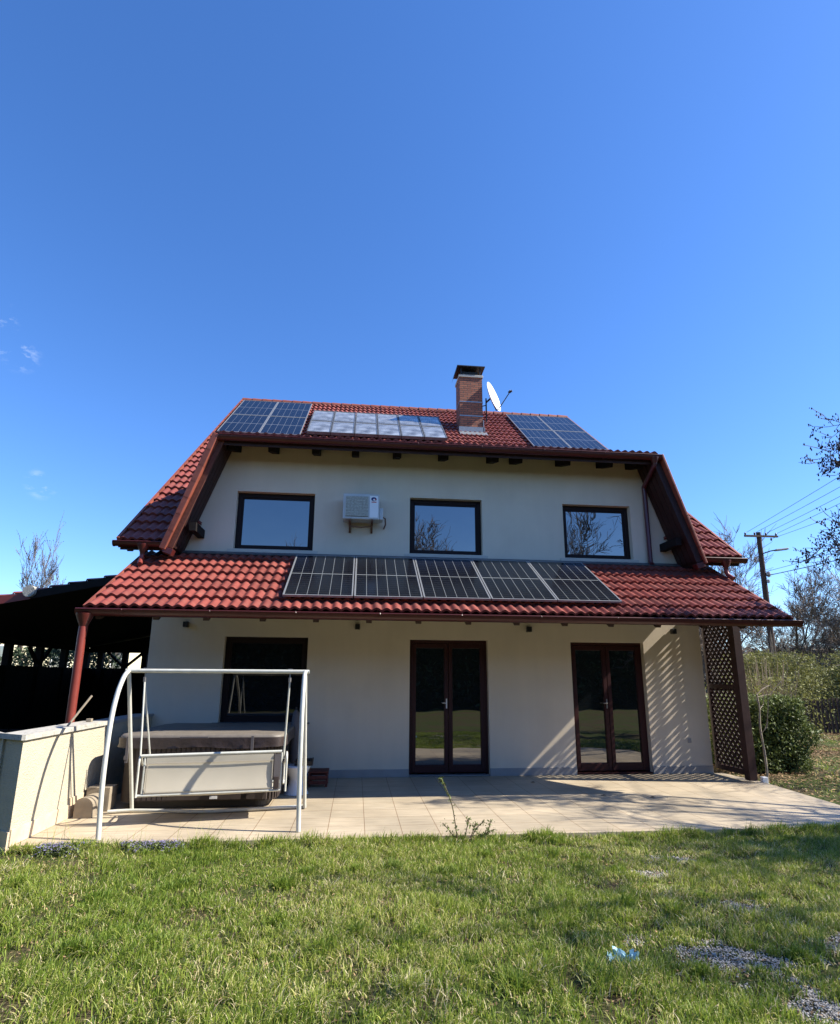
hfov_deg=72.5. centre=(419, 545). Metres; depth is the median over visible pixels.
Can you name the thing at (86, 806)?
stone block
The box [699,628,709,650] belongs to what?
bare tree
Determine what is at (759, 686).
twiggy shrub
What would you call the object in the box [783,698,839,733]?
picket fence
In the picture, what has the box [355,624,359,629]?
wall lamp
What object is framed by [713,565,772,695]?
bare tree
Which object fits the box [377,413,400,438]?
solar collector
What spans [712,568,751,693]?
bare tree
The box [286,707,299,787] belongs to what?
folded parasol
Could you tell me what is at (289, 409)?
solar module
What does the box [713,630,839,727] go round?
olive shrub
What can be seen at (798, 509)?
overhead wire
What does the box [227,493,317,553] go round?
window
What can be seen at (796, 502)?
overhead wire
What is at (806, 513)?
overhead wire
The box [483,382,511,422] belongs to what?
satellite dish
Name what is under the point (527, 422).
solar module
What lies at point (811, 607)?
bare tree
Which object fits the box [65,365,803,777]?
house
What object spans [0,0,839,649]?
sky
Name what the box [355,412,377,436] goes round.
solar collector
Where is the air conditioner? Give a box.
[342,493,385,533]
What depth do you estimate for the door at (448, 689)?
10.95 m
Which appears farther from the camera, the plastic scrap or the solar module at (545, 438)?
the solar module at (545, 438)
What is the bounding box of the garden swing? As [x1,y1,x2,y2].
[95,668,309,840]
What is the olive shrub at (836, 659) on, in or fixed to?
on the ground at (742, 978)
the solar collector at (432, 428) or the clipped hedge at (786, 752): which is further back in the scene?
the solar collector at (432, 428)
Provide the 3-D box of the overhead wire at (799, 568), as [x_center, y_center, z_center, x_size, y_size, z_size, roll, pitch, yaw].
[23.087,-0.740,25.538,0.042,1.240,18.151,4,-14,-17]
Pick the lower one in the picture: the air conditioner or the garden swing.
the garden swing
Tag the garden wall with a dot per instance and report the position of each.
(49, 775)
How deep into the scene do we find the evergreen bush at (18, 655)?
21.75 m
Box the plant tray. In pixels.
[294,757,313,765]
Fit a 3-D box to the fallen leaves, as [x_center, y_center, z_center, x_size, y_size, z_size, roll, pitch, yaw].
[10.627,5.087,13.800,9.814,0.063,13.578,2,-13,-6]
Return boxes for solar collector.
[307,410,334,434]
[331,411,355,435]
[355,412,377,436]
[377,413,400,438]
[398,415,423,439]
[418,416,446,440]
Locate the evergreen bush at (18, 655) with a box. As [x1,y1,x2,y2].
[0,646,121,668]
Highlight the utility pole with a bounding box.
[744,532,788,677]
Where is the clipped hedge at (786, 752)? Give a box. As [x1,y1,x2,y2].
[706,692,823,773]
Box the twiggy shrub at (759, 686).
[705,657,834,743]
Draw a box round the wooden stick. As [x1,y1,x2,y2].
[66,695,92,726]
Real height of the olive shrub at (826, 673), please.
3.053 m
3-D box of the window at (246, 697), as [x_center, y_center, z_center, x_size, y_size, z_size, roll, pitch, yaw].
[-2.885,2.490,10.654,1.730,1.565,0.230,2,-13,-6]
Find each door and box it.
[409,640,489,776]
[570,642,652,774]
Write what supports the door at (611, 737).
in the house at (231, 525)
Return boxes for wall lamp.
[183,621,188,626]
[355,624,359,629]
[526,627,531,631]
[670,629,676,633]
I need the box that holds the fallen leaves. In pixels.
[711,732,839,801]
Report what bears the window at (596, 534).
in the house at (231, 525)
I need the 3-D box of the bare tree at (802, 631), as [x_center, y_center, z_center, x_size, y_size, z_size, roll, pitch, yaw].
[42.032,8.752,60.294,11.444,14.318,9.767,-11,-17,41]
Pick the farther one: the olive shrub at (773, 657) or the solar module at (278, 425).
the olive shrub at (773, 657)
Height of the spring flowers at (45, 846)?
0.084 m
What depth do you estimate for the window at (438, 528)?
11.76 m
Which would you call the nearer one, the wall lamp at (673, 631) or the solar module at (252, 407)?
the wall lamp at (673, 631)
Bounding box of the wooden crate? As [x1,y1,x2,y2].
[307,768,328,786]
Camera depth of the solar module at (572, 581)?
10.28 m
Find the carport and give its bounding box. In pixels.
[0,575,151,732]
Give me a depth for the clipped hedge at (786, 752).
11.63 m
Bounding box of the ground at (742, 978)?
[0,688,839,1023]
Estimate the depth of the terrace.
7.86 m
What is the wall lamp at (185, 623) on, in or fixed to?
attached to the house at (231, 525)
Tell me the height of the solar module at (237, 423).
1.290 m
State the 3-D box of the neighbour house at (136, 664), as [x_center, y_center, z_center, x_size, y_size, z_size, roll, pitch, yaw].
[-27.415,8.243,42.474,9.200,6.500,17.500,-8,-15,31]
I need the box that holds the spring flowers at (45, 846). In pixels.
[33,839,183,856]
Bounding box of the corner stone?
[760,777,767,782]
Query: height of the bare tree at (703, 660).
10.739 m
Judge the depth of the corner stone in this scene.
10.10 m
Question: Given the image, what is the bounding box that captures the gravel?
[620,855,839,1023]
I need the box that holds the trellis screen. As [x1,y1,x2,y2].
[701,626,757,780]
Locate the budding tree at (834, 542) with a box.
[782,407,839,573]
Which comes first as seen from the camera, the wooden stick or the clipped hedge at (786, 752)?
the wooden stick
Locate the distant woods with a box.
[703,647,839,691]
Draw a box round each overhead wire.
[746,477,837,532]
[755,487,838,532]
[766,560,835,575]
[767,496,839,532]
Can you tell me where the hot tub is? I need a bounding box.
[118,723,294,807]
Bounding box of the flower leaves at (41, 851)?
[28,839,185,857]
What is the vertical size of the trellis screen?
3.270 m
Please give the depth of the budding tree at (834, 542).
9.74 m
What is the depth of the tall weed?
6.54 m
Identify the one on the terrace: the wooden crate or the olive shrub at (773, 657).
the wooden crate
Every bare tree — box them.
[16,513,65,665]
[699,513,776,665]
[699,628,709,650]
[699,630,743,691]
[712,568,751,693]
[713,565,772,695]
[740,542,839,678]
[765,573,839,673]
[800,552,839,648]
[804,560,839,652]
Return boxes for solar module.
[217,414,268,433]
[232,400,277,415]
[259,416,306,435]
[270,402,311,417]
[282,555,354,597]
[354,556,422,598]
[414,558,490,600]
[471,559,556,601]
[506,414,551,429]
[519,429,570,448]
[527,561,621,602]
[538,416,585,431]
[553,430,607,450]
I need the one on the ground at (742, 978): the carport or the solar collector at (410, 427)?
the carport
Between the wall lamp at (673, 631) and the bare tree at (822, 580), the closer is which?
the wall lamp at (673, 631)
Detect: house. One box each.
[0,644,141,668]
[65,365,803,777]
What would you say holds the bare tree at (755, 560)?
on the ground at (742, 978)
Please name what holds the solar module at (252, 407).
attached to the house at (231, 525)
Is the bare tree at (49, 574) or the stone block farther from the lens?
the bare tree at (49, 574)
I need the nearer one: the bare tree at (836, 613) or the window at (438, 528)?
the window at (438, 528)
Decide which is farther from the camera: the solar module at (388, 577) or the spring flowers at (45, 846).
the solar module at (388, 577)
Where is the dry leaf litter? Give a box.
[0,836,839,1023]
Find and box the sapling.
[751,681,780,782]
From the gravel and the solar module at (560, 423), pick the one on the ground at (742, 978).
the gravel
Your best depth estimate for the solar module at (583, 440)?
18.34 m
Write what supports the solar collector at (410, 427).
on the house at (231, 525)
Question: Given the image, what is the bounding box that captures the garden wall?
[0,714,153,853]
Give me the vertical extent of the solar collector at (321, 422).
1.732 m
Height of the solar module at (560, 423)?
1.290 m
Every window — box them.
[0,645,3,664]
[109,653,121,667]
[218,637,309,723]
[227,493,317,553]
[404,499,487,558]
[561,506,638,562]
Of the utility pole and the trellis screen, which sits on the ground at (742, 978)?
the utility pole
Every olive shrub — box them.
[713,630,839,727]
[752,652,839,728]
[812,649,839,721]
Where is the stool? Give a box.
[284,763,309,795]
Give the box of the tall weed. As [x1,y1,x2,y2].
[438,777,495,842]
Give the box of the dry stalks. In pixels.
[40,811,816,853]
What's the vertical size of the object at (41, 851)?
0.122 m
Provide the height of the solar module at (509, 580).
1.024 m
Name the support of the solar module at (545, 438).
attached to the house at (231, 525)
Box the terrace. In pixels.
[12,773,839,847]
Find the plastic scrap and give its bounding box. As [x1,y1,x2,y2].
[606,946,638,962]
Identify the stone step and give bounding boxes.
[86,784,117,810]
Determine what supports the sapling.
on the ground at (742, 978)
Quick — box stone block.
[73,793,98,817]
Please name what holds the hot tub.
on the terrace
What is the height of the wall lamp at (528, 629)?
0.100 m
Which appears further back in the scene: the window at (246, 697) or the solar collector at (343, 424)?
the solar collector at (343, 424)
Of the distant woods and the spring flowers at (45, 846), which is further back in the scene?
the distant woods
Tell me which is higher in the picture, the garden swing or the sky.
the sky
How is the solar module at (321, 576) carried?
on the house at (231, 525)
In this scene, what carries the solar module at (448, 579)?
on the house at (231, 525)

